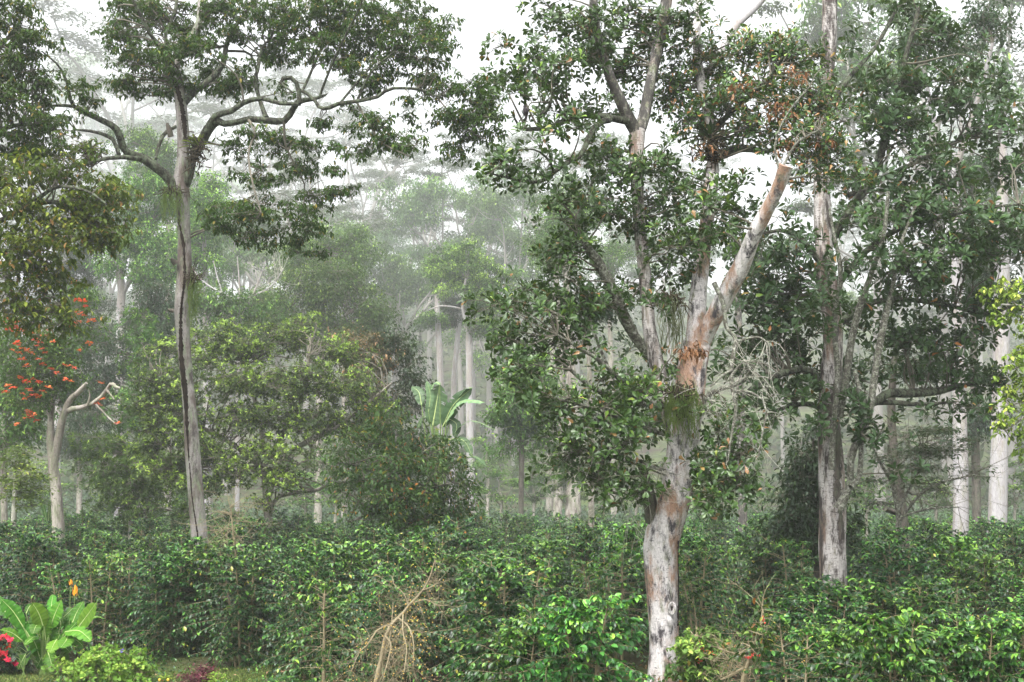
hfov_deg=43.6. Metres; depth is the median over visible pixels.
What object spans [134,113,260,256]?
misty tree
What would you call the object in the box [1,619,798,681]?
leafy ground cover
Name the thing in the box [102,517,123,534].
coffee shrub
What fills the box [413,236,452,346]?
misty tree
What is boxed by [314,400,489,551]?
bush
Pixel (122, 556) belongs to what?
coffee shrub
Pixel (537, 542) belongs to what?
coffee shrub
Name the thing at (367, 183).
misty tree
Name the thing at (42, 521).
coffee shrub
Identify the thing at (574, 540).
coffee shrub
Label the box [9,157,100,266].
misty tree
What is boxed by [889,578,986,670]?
coffee shrub
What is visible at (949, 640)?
coffee shrub
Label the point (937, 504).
understory tree
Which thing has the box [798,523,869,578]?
coffee shrub
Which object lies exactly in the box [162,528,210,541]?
coffee shrub
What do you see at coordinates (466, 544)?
coffee shrub
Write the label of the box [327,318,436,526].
bushy tree
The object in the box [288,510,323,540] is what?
coffee shrub
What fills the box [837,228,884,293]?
misty tree
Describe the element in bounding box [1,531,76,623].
coffee shrub
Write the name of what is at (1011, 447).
misty tree
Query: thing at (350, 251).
tall tree
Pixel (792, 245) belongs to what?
misty tree
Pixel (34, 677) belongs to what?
short grass
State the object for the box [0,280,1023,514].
undergrowth
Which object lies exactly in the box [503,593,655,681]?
coffee shrub
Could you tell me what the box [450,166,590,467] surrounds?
misty tree
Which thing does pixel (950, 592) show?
coffee shrub
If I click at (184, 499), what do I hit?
understory tree
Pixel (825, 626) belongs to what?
coffee shrub
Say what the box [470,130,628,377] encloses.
misty tree
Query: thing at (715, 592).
coffee shrub
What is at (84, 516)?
coffee shrub
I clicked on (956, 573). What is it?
coffee shrub
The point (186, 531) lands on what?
coffee shrub
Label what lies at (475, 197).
misty tree
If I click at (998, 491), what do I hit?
tall tree
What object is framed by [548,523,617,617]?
coffee shrub
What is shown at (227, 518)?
coffee shrub
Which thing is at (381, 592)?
coffee shrub
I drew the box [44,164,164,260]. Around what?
misty tree
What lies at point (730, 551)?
coffee shrub
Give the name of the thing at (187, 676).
plant
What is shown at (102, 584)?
coffee shrub
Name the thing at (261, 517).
coffee shrub
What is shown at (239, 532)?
coffee shrub
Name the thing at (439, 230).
misty tree
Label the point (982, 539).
coffee shrub
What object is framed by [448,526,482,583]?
coffee shrub
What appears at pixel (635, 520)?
coffee shrub
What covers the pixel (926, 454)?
tree
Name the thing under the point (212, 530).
coffee shrub
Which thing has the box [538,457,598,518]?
understory tree
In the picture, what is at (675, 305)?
hanging plant
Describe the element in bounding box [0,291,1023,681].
ground
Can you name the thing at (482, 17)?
sky
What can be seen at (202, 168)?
misty tree
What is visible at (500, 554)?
coffee shrub
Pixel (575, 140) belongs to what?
misty tree
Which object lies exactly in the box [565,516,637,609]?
coffee shrub
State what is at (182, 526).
coffee shrub
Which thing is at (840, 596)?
coffee shrub
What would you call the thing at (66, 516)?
coffee shrub
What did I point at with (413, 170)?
misty tree
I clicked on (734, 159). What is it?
misty tree
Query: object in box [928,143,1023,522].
tall tree
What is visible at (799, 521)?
bush
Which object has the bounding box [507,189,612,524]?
tall tree
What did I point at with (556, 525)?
coffee shrub
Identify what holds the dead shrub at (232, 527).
on the ground at (628, 657)
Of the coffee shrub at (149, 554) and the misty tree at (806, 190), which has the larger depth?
the misty tree at (806, 190)
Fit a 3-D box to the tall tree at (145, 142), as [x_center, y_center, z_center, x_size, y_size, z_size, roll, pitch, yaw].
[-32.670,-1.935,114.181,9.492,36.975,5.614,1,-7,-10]
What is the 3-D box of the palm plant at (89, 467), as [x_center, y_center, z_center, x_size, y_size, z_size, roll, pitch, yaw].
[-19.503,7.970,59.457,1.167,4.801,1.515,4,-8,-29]
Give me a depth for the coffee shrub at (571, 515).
50.68 m
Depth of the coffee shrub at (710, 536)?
40.46 m
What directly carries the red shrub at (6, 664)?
on the ground at (628, 657)
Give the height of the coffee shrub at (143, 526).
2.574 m
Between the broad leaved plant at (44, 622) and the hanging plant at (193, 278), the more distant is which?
the hanging plant at (193, 278)
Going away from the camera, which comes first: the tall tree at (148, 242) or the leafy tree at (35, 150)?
the leafy tree at (35, 150)
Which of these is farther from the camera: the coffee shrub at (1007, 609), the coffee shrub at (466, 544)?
the coffee shrub at (466, 544)
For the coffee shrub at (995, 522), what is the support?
on the ground at (628, 657)
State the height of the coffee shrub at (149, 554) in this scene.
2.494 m
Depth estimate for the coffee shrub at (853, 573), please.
31.16 m
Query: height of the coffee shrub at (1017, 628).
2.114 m
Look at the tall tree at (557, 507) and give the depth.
106.12 m
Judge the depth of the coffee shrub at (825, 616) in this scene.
19.70 m
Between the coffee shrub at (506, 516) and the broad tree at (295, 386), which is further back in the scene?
the coffee shrub at (506, 516)
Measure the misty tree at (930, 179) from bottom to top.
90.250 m
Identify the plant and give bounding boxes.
[0,595,104,675]
[10,645,30,675]
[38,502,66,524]
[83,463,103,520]
[152,183,192,230]
[157,673,171,681]
[171,671,204,681]
[182,259,204,330]
[184,662,219,681]
[202,668,236,681]
[260,674,299,681]
[411,381,495,531]
[643,379,726,447]
[649,285,691,363]
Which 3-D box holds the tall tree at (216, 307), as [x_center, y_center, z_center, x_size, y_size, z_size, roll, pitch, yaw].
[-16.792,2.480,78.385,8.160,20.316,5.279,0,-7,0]
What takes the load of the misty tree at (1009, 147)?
on the ground at (628, 657)
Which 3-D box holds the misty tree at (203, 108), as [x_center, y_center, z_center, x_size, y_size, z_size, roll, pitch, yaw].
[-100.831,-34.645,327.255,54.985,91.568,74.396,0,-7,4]
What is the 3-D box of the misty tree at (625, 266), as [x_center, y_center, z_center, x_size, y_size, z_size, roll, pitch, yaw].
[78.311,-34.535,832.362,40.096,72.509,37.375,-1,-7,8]
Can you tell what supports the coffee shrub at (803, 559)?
on the ground at (628, 657)
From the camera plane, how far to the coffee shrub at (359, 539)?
35.85 m
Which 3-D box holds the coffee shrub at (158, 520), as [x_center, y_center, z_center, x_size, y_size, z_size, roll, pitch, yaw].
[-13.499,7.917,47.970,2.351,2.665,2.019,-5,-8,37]
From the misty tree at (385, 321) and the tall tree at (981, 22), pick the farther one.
the misty tree at (385, 321)
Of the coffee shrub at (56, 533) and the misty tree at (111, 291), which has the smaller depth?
the coffee shrub at (56, 533)
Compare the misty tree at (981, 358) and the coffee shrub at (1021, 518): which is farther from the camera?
the misty tree at (981, 358)
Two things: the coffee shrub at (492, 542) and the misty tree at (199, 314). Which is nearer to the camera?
the coffee shrub at (492, 542)
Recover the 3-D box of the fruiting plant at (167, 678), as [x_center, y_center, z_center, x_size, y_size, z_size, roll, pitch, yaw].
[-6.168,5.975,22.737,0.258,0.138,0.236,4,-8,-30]
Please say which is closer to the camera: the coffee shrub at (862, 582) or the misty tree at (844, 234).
the coffee shrub at (862, 582)
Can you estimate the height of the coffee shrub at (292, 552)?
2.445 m
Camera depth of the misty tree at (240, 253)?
171.26 m
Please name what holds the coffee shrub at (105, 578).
on the ground at (628, 657)
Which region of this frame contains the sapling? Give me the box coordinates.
[0,442,62,567]
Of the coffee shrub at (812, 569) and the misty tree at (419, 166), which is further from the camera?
the misty tree at (419, 166)
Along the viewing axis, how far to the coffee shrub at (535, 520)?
56.14 m
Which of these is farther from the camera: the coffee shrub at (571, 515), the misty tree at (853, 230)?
the misty tree at (853, 230)
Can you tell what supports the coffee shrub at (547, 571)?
on the ground at (628, 657)
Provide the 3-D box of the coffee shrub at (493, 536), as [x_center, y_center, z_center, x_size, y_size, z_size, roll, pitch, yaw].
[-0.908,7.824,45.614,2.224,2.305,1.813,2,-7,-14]
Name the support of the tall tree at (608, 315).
on the ground at (628, 657)
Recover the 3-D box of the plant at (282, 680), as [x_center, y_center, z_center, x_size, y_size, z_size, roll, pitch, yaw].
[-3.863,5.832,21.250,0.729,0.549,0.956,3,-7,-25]
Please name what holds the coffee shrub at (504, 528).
on the ground at (628, 657)
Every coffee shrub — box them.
[0,518,23,576]
[0,519,60,608]
[0,526,82,628]
[0,529,86,652]
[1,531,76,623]
[2,532,74,604]
[8,513,41,532]
[8,561,104,655]
[16,523,51,535]
[18,518,51,551]
[28,515,51,527]
[44,517,84,576]
[55,554,145,654]
[56,525,99,600]
[60,549,147,646]
[64,511,88,527]
[64,535,88,580]
[64,535,149,625]
[65,510,101,555]
[67,530,124,606]
[73,512,116,555]
[75,527,121,587]
[80,550,155,651]
[98,524,163,600]
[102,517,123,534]
[105,542,203,656]
[107,558,217,658]
[112,533,173,604]
[115,520,143,543]
[123,514,164,549]
[127,535,225,662]
[129,516,169,553]
[152,525,180,562]
[157,539,248,653]
[159,514,186,533]
[162,520,227,597]
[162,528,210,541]
[167,518,189,550]
[173,542,305,668]
[177,527,233,584]
[184,524,226,546]
[205,507,232,538]
[207,531,232,605]
[209,542,305,652]
[210,511,252,546]
[213,509,251,539]
[215,519,248,585]
[230,516,270,560]
[242,518,295,568]
[244,516,273,542]
[254,546,368,678]
[255,546,308,640]
[256,534,300,588]
[258,543,323,616]
[263,508,310,549]
[265,522,293,545]
[272,533,380,660]
[274,576,387,681]
[283,520,334,592]
[287,540,395,658]
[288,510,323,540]
[289,538,331,605]
[301,521,343,567]
[322,521,351,580]
[324,520,348,543]
[326,525,385,605]
[328,525,472,681]
[336,526,385,580]
[336,567,449,681]
[342,518,364,537]
[349,518,376,541]
[355,523,413,625]
[373,533,417,584]
[373,539,490,670]
[392,516,498,621]
[403,531,488,647]
[413,553,543,681]
[425,551,574,681]
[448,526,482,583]
[450,527,485,556]
[457,549,561,658]
[457,618,576,681]
[462,511,495,531]
[468,527,492,549]
[471,528,503,545]
[471,537,519,599]
[472,538,517,610]
[475,555,604,674]
[480,517,517,548]
[484,604,546,679]
[492,510,535,547]
[500,517,538,556]
[502,538,543,596]
[503,538,584,628]
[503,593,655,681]
[505,535,584,634]
[506,534,570,585]
[511,534,569,597]
[515,511,544,537]
[528,528,569,563]
[539,512,587,562]
[547,527,574,564]
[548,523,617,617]
[558,529,606,591]
[559,559,645,674]
[564,513,596,533]
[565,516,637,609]
[570,542,648,662]
[578,520,623,587]
[592,522,684,642]
[594,505,620,529]
[601,556,648,650]
[619,515,646,540]
[630,528,717,617]
[641,538,753,661]
[643,533,750,643]
[644,569,741,666]
[646,527,709,605]
[684,521,720,575]
[684,545,770,643]
[686,510,724,535]
[688,509,736,567]
[693,528,736,598]
[695,520,732,564]
[702,516,737,566]
[712,525,799,624]
[717,573,848,681]
[720,519,799,609]
[724,529,804,632]
[730,514,795,582]
[731,529,786,599]
[737,613,851,681]
[739,538,819,640]
[748,512,774,526]
[774,581,886,681]
[778,596,871,681]
[782,618,868,681]
[782,621,904,681]
[793,531,861,581]
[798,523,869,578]
[803,607,957,681]
[804,555,856,592]
[810,521,869,573]
[821,576,906,680]
[846,524,952,610]
[847,554,892,592]
[848,546,918,609]
[854,536,945,612]
[856,575,969,680]
[869,516,892,545]
[873,515,910,541]
[875,518,919,546]
[880,514,917,541]
[880,516,914,538]
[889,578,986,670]
[891,575,990,675]
[896,605,976,681]
[901,616,1023,681]
[908,515,951,545]
[909,526,969,578]
[910,533,928,562]
[914,525,997,597]
[917,533,1000,622]
[930,518,951,534]
[930,550,990,597]
[933,611,1002,681]
[937,517,976,532]
[939,551,1023,658]
[945,514,972,535]
[953,610,1023,681]
[964,516,1021,570]
[970,522,1022,571]
[973,521,987,540]
[973,573,1023,680]
[979,528,1012,574]
[980,527,1023,604]
[984,592,1023,675]
[985,522,1023,615]
[991,589,1023,676]
[1001,556,1023,608]
[1008,515,1023,553]
[1012,520,1023,532]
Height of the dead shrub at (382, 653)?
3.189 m
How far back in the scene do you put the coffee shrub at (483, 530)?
42.67 m
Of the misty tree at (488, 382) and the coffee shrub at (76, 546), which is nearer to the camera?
the coffee shrub at (76, 546)
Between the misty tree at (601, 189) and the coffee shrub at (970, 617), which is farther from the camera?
the misty tree at (601, 189)
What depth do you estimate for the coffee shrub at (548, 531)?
42.77 m
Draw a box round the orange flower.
[72,585,77,605]
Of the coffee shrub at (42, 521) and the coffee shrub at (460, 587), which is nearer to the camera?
the coffee shrub at (460, 587)
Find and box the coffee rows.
[17,512,1020,566]
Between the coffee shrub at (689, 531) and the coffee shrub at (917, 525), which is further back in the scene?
the coffee shrub at (917, 525)
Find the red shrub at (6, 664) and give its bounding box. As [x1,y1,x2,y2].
[0,622,34,674]
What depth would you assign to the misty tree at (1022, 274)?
457.34 m
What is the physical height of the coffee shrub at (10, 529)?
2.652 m
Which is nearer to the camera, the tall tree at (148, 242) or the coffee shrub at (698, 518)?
the coffee shrub at (698, 518)
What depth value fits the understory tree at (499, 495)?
84.27 m
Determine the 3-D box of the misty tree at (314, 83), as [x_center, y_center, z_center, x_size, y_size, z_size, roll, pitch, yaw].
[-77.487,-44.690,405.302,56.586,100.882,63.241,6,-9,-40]
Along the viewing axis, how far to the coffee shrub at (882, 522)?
59.05 m
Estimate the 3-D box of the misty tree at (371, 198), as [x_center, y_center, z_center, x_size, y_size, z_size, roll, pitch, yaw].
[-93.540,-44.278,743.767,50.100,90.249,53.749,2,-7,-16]
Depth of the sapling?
38.68 m
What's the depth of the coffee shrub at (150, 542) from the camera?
33.80 m
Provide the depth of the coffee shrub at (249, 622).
25.02 m
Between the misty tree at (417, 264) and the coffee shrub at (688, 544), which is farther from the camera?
the misty tree at (417, 264)
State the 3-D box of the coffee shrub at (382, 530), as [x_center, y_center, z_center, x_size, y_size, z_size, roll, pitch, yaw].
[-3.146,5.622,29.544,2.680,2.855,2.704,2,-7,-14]
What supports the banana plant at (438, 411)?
on the ground at (628, 657)
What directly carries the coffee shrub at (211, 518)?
on the ground at (628, 657)
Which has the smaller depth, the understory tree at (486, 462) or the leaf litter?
the leaf litter
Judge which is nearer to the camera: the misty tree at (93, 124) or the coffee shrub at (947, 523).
the coffee shrub at (947, 523)
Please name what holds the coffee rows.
on the ground at (628, 657)
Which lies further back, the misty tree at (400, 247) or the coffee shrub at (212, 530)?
the misty tree at (400, 247)
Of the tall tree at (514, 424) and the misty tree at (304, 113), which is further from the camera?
the misty tree at (304, 113)
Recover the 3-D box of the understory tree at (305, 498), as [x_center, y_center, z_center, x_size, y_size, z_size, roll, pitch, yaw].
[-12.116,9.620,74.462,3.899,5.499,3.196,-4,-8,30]
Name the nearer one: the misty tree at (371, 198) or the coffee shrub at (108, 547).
the coffee shrub at (108, 547)
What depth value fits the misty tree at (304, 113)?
608.24 m
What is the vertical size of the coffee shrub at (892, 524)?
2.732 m
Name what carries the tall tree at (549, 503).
on the ground at (628, 657)
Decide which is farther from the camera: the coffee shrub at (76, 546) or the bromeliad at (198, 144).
the coffee shrub at (76, 546)
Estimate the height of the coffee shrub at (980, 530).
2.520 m
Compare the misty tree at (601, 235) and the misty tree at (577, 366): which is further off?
the misty tree at (601, 235)
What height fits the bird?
0.262 m
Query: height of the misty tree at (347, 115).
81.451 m
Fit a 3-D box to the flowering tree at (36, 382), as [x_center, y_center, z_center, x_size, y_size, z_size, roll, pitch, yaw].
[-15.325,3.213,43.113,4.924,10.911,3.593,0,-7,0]
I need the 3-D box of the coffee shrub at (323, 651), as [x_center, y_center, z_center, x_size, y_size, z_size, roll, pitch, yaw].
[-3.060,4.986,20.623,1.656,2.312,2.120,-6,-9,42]
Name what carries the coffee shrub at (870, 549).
on the ground at (628, 657)
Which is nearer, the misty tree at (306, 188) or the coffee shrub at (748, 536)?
the coffee shrub at (748, 536)
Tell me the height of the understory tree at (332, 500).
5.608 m
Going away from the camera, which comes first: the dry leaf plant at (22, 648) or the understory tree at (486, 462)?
the dry leaf plant at (22, 648)
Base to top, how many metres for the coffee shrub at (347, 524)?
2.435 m
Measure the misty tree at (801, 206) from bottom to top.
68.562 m
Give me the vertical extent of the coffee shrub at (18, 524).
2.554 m
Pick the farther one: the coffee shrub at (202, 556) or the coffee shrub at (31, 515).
the coffee shrub at (31, 515)
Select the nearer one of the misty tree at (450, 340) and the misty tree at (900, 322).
the misty tree at (450, 340)
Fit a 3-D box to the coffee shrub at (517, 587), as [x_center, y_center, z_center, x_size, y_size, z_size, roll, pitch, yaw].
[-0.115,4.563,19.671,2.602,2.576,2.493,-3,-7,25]
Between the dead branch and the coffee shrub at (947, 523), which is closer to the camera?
the dead branch
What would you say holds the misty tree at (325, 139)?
on the ground at (628, 657)
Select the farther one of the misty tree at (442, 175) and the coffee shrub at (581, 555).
the misty tree at (442, 175)
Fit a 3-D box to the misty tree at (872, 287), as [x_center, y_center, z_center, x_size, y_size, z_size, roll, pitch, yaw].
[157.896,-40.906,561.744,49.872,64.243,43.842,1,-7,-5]
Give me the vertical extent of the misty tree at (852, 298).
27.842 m
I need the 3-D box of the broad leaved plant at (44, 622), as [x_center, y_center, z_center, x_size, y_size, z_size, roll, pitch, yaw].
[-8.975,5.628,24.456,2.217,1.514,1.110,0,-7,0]
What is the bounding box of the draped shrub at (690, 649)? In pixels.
[658,625,735,681]
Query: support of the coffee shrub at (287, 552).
on the ground at (628, 657)
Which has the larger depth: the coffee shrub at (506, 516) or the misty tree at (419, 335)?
the misty tree at (419, 335)
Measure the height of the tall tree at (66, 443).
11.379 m
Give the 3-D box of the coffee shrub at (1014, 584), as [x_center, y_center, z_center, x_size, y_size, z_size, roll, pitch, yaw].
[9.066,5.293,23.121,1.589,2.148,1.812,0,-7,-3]
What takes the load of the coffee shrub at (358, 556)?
on the ground at (628, 657)
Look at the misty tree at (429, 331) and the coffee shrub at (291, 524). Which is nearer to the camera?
the coffee shrub at (291, 524)
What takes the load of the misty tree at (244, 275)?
on the ground at (628, 657)
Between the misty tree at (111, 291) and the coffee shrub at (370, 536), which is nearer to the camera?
the coffee shrub at (370, 536)
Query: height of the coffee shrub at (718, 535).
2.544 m
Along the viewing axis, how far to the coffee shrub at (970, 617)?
17.90 m
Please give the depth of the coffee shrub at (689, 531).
31.23 m
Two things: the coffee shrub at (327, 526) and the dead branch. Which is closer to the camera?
the dead branch
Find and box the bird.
[523,105,528,119]
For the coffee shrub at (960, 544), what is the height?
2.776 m
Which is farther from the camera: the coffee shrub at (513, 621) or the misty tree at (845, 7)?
the misty tree at (845, 7)
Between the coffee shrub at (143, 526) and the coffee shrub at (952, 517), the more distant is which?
the coffee shrub at (952, 517)
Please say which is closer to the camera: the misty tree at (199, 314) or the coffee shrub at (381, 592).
the coffee shrub at (381, 592)
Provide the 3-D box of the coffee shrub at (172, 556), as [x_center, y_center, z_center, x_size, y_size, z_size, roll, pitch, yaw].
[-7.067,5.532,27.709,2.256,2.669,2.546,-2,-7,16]
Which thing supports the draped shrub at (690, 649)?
on the ground at (628, 657)
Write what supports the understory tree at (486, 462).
on the ground at (628, 657)
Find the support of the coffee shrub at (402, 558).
on the ground at (628, 657)
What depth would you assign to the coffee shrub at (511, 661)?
16.21 m
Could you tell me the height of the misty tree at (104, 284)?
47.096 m
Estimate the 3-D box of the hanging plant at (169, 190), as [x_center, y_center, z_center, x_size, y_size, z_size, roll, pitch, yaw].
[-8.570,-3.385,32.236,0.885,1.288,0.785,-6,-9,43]
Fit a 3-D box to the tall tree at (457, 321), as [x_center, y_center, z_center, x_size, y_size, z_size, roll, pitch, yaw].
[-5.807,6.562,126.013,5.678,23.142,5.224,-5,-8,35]
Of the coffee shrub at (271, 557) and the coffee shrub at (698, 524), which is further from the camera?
the coffee shrub at (698, 524)
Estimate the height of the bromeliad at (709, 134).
1.048 m
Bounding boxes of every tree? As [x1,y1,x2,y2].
[0,0,144,346]
[0,0,240,357]
[0,123,100,304]
[0,204,65,425]
[0,215,75,357]
[0,280,120,568]
[0,333,58,553]
[1,51,193,200]
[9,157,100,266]
[17,0,512,632]
[18,460,93,507]
[26,49,204,289]
[28,185,161,408]
[32,370,122,524]
[35,115,135,249]
[42,212,126,468]
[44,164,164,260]
[51,199,164,409]
[55,274,198,520]
[63,427,211,537]
[79,120,210,272]
[83,161,197,522]
[83,301,175,505]
[95,56,308,195]
[100,118,200,513]
[114,310,409,531]
[116,136,216,231]
[132,236,327,495]
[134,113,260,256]
[142,168,243,228]
[150,168,250,517]
[153,217,235,372]
[158,214,376,491]
[170,105,308,299]
[172,473,231,509]
[191,233,304,523]
[192,55,363,285]
[215,150,330,285]
[218,153,317,337]
[219,208,286,430]
[226,251,266,297]
[229,63,357,289]
[230,170,398,444]
[235,249,407,524]
[248,142,420,408]
[252,279,308,345]
[264,220,389,520]
[265,104,394,232]
[274,161,382,333]
[276,459,331,519]
[286,100,434,355]
[309,453,369,528]
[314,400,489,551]
[317,208,411,316]
[324,187,394,222]
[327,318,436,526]
[329,167,450,391]
[338,237,490,412]
[343,298,407,342]
[344,158,431,227]
[352,124,479,383]
[357,261,499,436]
[365,164,524,452]
[391,225,439,272]
[403,221,448,247]
[406,203,466,260]
[412,238,476,483]
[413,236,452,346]
[416,143,542,429]
[418,224,546,446]
[422,265,550,481]
[425,235,523,514]
[426,294,481,506]
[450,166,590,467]
[453,188,521,276]
[456,0,882,681]
[460,175,541,254]
[465,460,531,530]
[466,437,513,514]
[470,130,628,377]
[473,346,579,521]
[492,123,628,286]
[502,454,557,515]
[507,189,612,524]
[509,168,659,437]
[513,165,613,341]
[514,189,599,520]
[527,255,583,520]
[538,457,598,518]
[557,267,641,526]
[561,149,672,278]
[575,235,636,518]
[578,469,627,513]
[583,220,622,291]
[600,203,719,385]
[605,236,659,290]
[612,459,658,515]
[615,233,648,318]
[644,154,744,290]
[644,198,701,290]
[673,248,722,272]
[690,480,735,512]
[706,0,1023,606]
[710,219,789,569]
[747,480,784,517]
[748,233,836,474]
[751,0,1023,510]
[751,138,877,257]
[771,0,1023,502]
[800,164,867,311]
[804,5,1023,491]
[804,227,865,292]
[830,172,917,292]
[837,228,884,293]
[838,147,965,309]
[840,286,893,402]
[840,355,1019,571]
[842,222,917,289]
[842,309,964,590]
[845,185,984,380]
[845,475,893,537]
[868,0,1023,538]
[882,291,966,425]
[885,173,981,249]
[903,476,952,520]
[913,122,1022,221]
[919,199,1020,365]
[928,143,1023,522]
[942,79,1023,186]
[967,143,1023,532]
[975,275,1023,463]
[983,184,1023,331]
[987,457,1023,519]
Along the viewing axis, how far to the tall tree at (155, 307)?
70.60 m
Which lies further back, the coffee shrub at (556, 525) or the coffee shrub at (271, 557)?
the coffee shrub at (556, 525)
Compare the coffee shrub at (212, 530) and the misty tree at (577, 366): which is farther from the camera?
the misty tree at (577, 366)
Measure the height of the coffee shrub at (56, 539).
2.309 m
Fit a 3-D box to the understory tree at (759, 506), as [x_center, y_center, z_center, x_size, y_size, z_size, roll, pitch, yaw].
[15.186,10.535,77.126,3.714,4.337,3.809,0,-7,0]
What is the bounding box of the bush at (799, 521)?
[745,413,875,577]
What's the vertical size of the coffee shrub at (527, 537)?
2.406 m
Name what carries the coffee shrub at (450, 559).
on the ground at (628, 657)
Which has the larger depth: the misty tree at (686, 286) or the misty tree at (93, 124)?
the misty tree at (93, 124)
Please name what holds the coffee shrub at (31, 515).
on the ground at (628, 657)
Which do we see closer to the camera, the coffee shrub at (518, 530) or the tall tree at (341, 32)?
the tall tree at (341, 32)
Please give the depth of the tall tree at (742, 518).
48.14 m
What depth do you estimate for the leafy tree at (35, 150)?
28.50 m
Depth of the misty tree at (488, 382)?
240.32 m
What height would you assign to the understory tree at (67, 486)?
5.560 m
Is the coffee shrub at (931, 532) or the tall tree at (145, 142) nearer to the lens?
the coffee shrub at (931, 532)
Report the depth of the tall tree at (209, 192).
99.92 m
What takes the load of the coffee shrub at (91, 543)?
on the ground at (628, 657)
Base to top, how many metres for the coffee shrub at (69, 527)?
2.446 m
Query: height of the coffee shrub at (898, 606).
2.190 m
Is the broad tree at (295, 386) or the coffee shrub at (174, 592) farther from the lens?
the broad tree at (295, 386)
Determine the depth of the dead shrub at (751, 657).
15.60 m
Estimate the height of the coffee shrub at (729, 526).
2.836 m
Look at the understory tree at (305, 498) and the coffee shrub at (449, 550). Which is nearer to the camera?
the coffee shrub at (449, 550)
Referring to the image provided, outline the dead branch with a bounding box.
[673,282,804,499]
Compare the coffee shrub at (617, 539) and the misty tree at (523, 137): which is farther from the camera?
the misty tree at (523, 137)
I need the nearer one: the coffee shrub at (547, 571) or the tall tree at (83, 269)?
the coffee shrub at (547, 571)
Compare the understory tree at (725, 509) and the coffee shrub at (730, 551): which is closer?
the coffee shrub at (730, 551)
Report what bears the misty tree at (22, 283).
on the ground at (628, 657)
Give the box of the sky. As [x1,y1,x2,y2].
[0,0,1023,309]
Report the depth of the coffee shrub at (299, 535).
40.61 m
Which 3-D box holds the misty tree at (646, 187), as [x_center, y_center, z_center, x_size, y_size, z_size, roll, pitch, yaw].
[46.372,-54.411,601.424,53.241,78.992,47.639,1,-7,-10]
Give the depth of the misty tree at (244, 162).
358.57 m
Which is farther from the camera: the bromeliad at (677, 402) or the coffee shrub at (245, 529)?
the coffee shrub at (245, 529)
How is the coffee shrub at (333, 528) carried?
on the ground at (628, 657)
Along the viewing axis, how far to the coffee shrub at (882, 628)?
14.38 m
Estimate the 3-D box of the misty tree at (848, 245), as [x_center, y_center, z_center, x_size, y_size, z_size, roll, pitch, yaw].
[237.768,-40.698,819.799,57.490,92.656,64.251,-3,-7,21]
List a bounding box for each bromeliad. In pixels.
[76,139,108,173]
[179,131,214,177]
[659,383,699,422]
[681,119,730,175]
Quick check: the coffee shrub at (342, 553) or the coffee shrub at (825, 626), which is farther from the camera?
the coffee shrub at (342, 553)
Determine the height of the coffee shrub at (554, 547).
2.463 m
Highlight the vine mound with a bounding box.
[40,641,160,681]
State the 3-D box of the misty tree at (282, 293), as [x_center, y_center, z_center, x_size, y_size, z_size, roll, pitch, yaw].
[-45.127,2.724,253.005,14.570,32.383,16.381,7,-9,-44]
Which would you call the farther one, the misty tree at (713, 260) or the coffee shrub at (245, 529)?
the misty tree at (713, 260)
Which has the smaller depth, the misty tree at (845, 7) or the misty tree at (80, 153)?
the misty tree at (845, 7)
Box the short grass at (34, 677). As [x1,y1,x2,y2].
[0,664,274,681]
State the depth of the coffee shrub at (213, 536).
33.74 m
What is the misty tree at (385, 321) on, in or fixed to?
on the ground at (628, 657)
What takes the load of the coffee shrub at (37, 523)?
on the ground at (628, 657)
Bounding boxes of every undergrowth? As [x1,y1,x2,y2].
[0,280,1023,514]
[0,484,1023,539]
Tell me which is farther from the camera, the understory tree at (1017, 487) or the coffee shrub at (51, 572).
the understory tree at (1017, 487)
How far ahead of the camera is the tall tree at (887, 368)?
35.91 m
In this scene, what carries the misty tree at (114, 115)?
on the ground at (628, 657)
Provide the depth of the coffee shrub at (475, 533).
40.60 m
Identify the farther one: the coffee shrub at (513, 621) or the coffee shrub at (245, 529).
the coffee shrub at (245, 529)
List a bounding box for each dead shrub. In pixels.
[174,473,278,625]
[323,522,466,681]
[697,556,804,681]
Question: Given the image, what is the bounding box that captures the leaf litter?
[5,661,760,681]
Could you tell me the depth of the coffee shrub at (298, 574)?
23.28 m
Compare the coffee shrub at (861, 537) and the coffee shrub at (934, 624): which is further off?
the coffee shrub at (861, 537)
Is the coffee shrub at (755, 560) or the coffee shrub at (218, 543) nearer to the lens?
the coffee shrub at (755, 560)
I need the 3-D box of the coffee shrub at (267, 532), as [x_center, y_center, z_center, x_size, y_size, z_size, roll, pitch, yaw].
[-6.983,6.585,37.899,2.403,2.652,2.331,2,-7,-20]
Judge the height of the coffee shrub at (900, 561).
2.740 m
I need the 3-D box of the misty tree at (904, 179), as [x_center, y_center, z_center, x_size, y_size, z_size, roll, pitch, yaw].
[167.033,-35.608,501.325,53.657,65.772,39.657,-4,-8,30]
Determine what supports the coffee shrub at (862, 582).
on the ground at (628, 657)
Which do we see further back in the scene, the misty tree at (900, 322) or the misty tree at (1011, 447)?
the misty tree at (900, 322)
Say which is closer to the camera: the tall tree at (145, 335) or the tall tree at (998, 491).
the tall tree at (998, 491)
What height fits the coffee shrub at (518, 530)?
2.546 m
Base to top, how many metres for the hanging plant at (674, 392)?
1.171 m
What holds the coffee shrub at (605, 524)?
on the ground at (628, 657)
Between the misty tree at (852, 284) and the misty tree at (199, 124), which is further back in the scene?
the misty tree at (852, 284)

